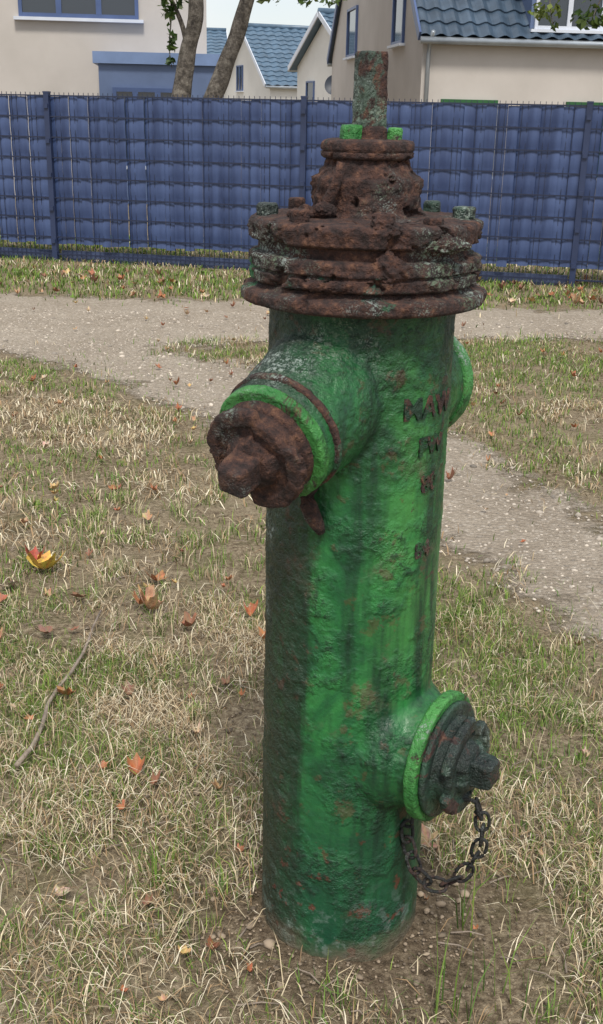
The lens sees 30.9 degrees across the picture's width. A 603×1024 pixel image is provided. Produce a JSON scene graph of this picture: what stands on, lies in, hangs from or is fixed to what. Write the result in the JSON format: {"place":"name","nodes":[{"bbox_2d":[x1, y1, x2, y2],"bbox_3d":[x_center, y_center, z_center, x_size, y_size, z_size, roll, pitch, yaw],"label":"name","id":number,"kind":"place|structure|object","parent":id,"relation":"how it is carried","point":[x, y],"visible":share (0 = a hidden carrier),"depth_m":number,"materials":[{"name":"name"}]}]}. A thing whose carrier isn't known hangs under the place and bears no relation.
{"place":"outdoors","nodes":[
{"label":"outdoors","id":0,"kind":"place"},
{"bbox_2d":[206,0,335,35],"label":"sky","id":1,"kind":"structure","parent":0,"point":[219,13],"materials":[{"name":"white"}]},
{"bbox_2d":[0,195,602,1023],"bbox_3d":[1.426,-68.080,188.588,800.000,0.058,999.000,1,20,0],"label":"ground","id":2,"kind":"structure","parent":0,"point":[528,893],"depth_m":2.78,"materials":[{"name":"plant"}]},
{"bbox_2d":[14,610,101,767],"bbox_3d":[-0.645,0.454,2.955,0.061,0.028,0.822,1,20,0],"label":"fallen stick","id":3,"kind":"object","parent":2,"relation":"on","point":[18,762],"visible":0.96,"depth_m":2.81,"materials":[{"name":"beige wood"}]},
{"bbox_2d":[0,0,206,194],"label":"walls","id":4,"kind":"structure","parent":2,"relation":"on","point":[36,56],"depth_m":18.22,"materials":[{"name":"beige paint"}]},
{"bbox_2d":[13,16,143,23],"bbox_3d":[-3.674,-8.132,18.014,2.109,0.050,0.371,1,20,0],"label":"window sill","id":5,"kind":"structure","parent":4,"relation":"attached to","point":[77,19],"depth_m":17.97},
{"bbox_2d":[18,0,138,19],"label":"window frame","id":6,"kind":"object","parent":4,"relation":"attached to","point":[59,13],"visible":1,"depth_m":17.98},
{"bbox_2d":[22,0,134,15],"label":"window glass","id":7,"kind":"object","parent":6,"relation":"in","point":[117,7],"visible":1,"depth_m":17.99,"materials":[{"name":"glass"}]},
{"bbox_2d":[98,63,215,203],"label":"annex walls","id":8,"kind":"structure","parent":2,"relation":"on","point":[111,75],"depth_m":17.06,"materials":[{"name":"blue paint"}]},
{"bbox_2d":[112,87,172,165],"bbox_3d":[-2.442,-6.097,17.282,1.050,1.160,0.185,1,20,0],"label":"window frame","id":9,"kind":"object","parent":8,"relation":"attached to","point":[134,91],"visible":0.29,"depth_m":17.06,"materials":[{"name":"blue"}]},
{"bbox_2d":[116,91,171,161],"bbox_3d":[-2.444,-6.104,17.299,1.005,1.120,0.137,1,20,0],"label":"window glass","id":10,"kind":"object","parent":9,"relation":"in","point":[141,93],"visible":0.21,"depth_m":17.14,"materials":[{"name":"blue glass"}]},
{"bbox_2d":[92,51,220,65],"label":"annex fascia","id":11,"kind":"structure","parent":8,"relation":"attached to","point":[114,57],"depth_m":16.89,"materials":[{"name":"paint"}]},
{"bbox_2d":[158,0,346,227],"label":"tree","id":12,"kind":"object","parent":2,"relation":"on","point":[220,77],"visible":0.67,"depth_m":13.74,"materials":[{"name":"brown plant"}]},
{"bbox_2d":[224,41,296,104],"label":"walls","id":13,"kind":"structure","parent":2,"relation":"on","point":[253,85],"depth_m":53.70,"materials":[{"name":"beige paint"}]},
{"bbox_2d":[236,65,242,90],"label":"window frame","id":14,"kind":"object","parent":13,"relation":"attached to","point":[239,66],"visible":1,"depth_m":55.05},
{"bbox_2d":[237,67,241,89],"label":"window glass","id":15,"kind":"object","parent":14,"relation":"in","point":[238,78],"visible":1,"depth_m":55.18,"materials":[{"name":"glass"}]},
{"bbox_2d":[245,27,306,85],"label":"roof slope","id":16,"kind":"structure","parent":13,"relation":"on","point":[273,50],"depth_m":52.73,"materials":[{"name":"blue tile"}]},
{"bbox_2d":[244,37,265,86],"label":"verge board","id":17,"kind":"object","parent":16,"relation":"attached to","point":[255,62],"visible":0.32,"depth_m":51.87,"materials":[{"name":"white wood"}]},
{"bbox_2d":[248,23,308,29],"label":"ridge tiles","id":18,"kind":"object","parent":16,"relation":"on","point":[273,26],"depth_m":54.02,"materials":[{"name":"tile"}]},
{"bbox_2d":[265,85,296,88],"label":"gutter","id":19,"kind":"object","parent":16,"relation":"attached to","point":[283,87],"visible":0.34,"depth_m":51.17,"materials":[{"name":"metal"}]},
{"bbox_2d":[0,91,602,287],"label":"fence","id":20,"kind":"object","parent":2,"relation":"on","point":[240,168],"visible":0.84,"depth_m":10.34,"materials":[{"name":"metal"}]},
{"bbox_2d":[0,509,602,1023],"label":"twigs","id":21,"kind":"object","parent":2,"relation":"on","point":[262,813],"visible":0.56,"depth_m":2.40,"materials":[{"name":"brown wood"}]},
{"bbox_2d":[0,596,602,1023],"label":"soil clods","id":22,"kind":"object","parent":2,"relation":"on","point":[268,944],"visible":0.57,"depth_m":2.15,"materials":[{"name":"soil"}]},
{"bbox_2d":[0,264,602,1000],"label":"fallen leaves","id":23,"kind":"object","parent":2,"relation":"on","point":[40,560],"visible":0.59,"depth_m":3.49,"materials":[{"name":"orange plant"}]},
{"bbox_2d":[297,24,331,101],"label":"walls","id":24,"kind":"structure","parent":2,"relation":"on","point":[312,65],"depth_m":40.60,"materials":[{"name":"beige paint"}]},
{"bbox_2d":[290,18,321,69],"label":"roof slope","id":25,"kind":"structure","parent":24,"relation":"on","point":[309,39],"depth_m":41.06,"materials":[{"name":"grey tile"}]},
{"bbox_2d":[288,12,317,70],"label":"verge board","id":26,"kind":"object","parent":25,"relation":"attached to","point":[304,38],"visible":0.5,"depth_m":40.79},
{"bbox_2d":[305,81,314,101],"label":"window frame","id":27,"kind":"object","parent":24,"relation":"attached to","point":[313,82],"visible":0.48,"depth_m":41.14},
{"bbox_2d":[307,83,312,101],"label":"window glass","id":28,"kind":"object","parent":27,"relation":"in","point":[310,90],"visible":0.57,"depth_m":41.49,"materials":[{"name":"grey glass"}]},
{"bbox_2d":[321,12,333,28],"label":"roof slope","id":29,"kind":"structure","parent":24,"relation":"on","point":[328,18],"depth_m":38.84,"materials":[{"name":"blue tile"}]},
{"bbox_2d":[318,12,330,34],"bbox_3d":[5.212,-16.882,39.222,8.660,1.888,3.409,-6,21,-18],"label":"verge board","id":30,"kind":"object","parent":29,"relation":"attached to","point":[324,23],"visible":0.18,"depth_m":38.56,"materials":[{"name":"white wood"}]},
{"bbox_2d":[317,8,334,13],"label":"ridge tiles","id":31,"kind":"object","parent":29,"relation":"on","point":[327,10],"visible":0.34,"depth_m":39.10,"materials":[{"name":"blue tile"}]},
{"bbox_2d":[325,75,331,93],"bbox_3d":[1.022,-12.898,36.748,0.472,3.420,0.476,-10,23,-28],"label":"satellite dish","id":32,"kind":"object","parent":24,"relation":"attached to","point":[328,83],"visible":0.21,"depth_m":36.31,"materials":[{"name":"metal"}]},
{"bbox_2d":[206,50,499,961],"bbox_3d":[0.072,0.094,1.884,0.547,1.644,0.470,-6,21,-18],"label":"fire hydrant","id":33,"kind":"object","parent":2,"relation":"on","point":[344,406],"visible":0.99,"depth_m":1.74,"materials":[{"name":"green metal"}]},
{"bbox_2d":[331,0,602,194],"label":"walls","id":34,"kind":"structure","parent":2,"relation":"on","point":[530,75],"depth_m":20.71,"materials":[{"name":"beige paint"}]},
{"bbox_2d":[329,0,341,62],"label":"roof slope","id":35,"kind":"structure","parent":34,"relation":"on","point":[335,31],"depth_m":30.43,"materials":[{"name":"tile"}]},
{"bbox_2d":[327,2,338,63],"bbox_3d":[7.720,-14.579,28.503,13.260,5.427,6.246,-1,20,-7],"label":"verge board","id":36,"kind":"object","parent":35,"relation":"attached to","point":[332,30],"visible":1,"depth_m":30.45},
{"bbox_2d":[343,56,354,59],"bbox_3d":[1.239,-11.645,27.970,0.321,0.050,1.662,1,20,0],"label":"window sill","id":37,"kind":"structure","parent":34,"relation":"attached to","point":[349,58],"depth_m":27.73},
{"bbox_2d":[345,5,358,56],"bbox_3d":[1.281,-12.213,27.764,0.242,1.150,1.496,1,20,0],"label":"window frame","id":38,"kind":"object","parent":34,"relation":"attached to","point":[356,7],"visible":0.75,"depth_m":27.23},
{"bbox_2d":[347,9,355,54],"bbox_3d":[1.299,-12.213,27.766,0.194,1.110,1.451,1,20,0],"label":"window glass","id":39,"kind":"object","parent":38,"relation":"in","point":[351,31],"visible":0.57,"depth_m":27.86,"materials":[{"name":"glass"}]},
{"bbox_2d":[387,43,404,48],"bbox_3d":[1.931,-9.548,22.337,0.278,0.050,1.315,1,20,0],"label":"window sill","id":40,"kind":"structure","parent":34,"relation":"attached to","point":[397,45],"depth_m":22.09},
{"bbox_2d":[391,0,405,44],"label":"window frame","id":41,"kind":"object","parent":34,"relation":"attached to","point":[402,40],"visible":0.75,"depth_m":21.78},
{"bbox_2d":[393,0,402,41],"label":"window glass","id":42,"kind":"object","parent":41,"relation":"in","point":[397,20],"visible":0.78,"depth_m":22.27,"materials":[{"name":"grey glass"}]},
{"bbox_2d":[441,99,497,161],"bbox_3d":[3.167,-7.159,20.876,1.099,1.380,0.193,1,20,0],"label":"window frame","id":43,"kind":"object","parent":34,"relation":"attached to","point":[468,101],"visible":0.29,"depth_m":20.62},
{"bbox_2d":[416,0,602,40],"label":"roof slope","id":44,"kind":"structure","parent":34,"relation":"on","point":[506,19],"depth_m":20.29,"materials":[{"name":"tile"}]},
{"bbox_2d":[410,0,421,39],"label":"verge board","id":45,"kind":"object","parent":44,"relation":"attached to","point":[416,18],"visible":1,"depth_m":20.17,"materials":[{"name":"wood"}]},
{"bbox_2d":[424,30,435,101],"bbox_3d":[2.353,-7.335,20.545,0.084,3.207,0.287,-3,21,-11],"label":"downpipe","id":46,"kind":"object","parent":44,"relation":"attached to","point":[427,72],"visible":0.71,"depth_m":20.30,"materials":[{"name":"metal"}]},
{"bbox_2d":[420,36,602,48],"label":"gutter","id":47,"kind":"object","parent":44,"relation":"attached to","point":[509,42],"visible":1,"depth_m":20.12,"materials":[{"name":"metal"}]},
{"bbox_2d":[522,0,535,28],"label":"dormer","id":48,"kind":"object","parent":44,"relation":"on","point":[528,4],"visible":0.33,"depth_m":20.29,"materials":[{"name":"metal"}]},
{"bbox_2d":[529,29,602,33],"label":"window sill","id":49,"kind":"structure","parent":44,"relation":"on","point":[567,31],"depth_m":20.27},
{"bbox_2d":[534,0,602,30],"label":"window frame","id":50,"kind":"object","parent":49,"relation":"on","point":[568,26],"visible":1,"depth_m":20.26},
{"bbox_2d":[538,0,601,26],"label":"window glass","id":51,"kind":"object","parent":50,"relation":"attached to","point":[578,4],"visible":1,"depth_m":20.25,"materials":[{"name":"grey"}]},
{"bbox_2d":[565,102,602,171],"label":"window frame","id":52,"kind":"object","parent":34,"relation":"attached to","point":[583,103],"visible":0.18,"depth_m":20.87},
{"bbox_2d":[527,0,602,31],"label":"tree","id":53,"kind":"object","parent":2,"relation":"on","point":[581,22],"visible":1,"depth_m":11.74,"materials":[{"name":"green plant"}]},
{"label":"walls","id":54,"kind":"object","parent":2,"relation":"on","visible":0},
{"bbox_2d":[207,30,226,53],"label":"roof slope","id":55,"kind":"structure","parent":54,"relation":"on","point":[216,41],"depth_m":68.18,"materials":[{"name":"blue tile"}]},
{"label":"roof slope","id":56,"kind":"object","parent":54,"relation":"on","visible":0},
{"bbox_2d":[207,27,225,30],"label":"ridge tiles","id":57,"kind":"object","parent":56,"relation":"on","point":[216,29],"visible":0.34,"depth_m":68.91,"materials":[{"name":"tile"}]},
{"bbox_2d":[0,292,602,637],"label":"gravel path","id":58,"kind":"structure","parent":0,"point":[563,542],"depth_m":6.44,"materials":[{"name":"beige gravel"}]},
{"bbox_2d":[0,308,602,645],"bbox_3d":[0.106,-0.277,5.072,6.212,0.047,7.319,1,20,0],"label":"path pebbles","id":59,"kind":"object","parent":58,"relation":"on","point":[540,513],"visible":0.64,"depth_m":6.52,"materials":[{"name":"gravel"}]}
]}

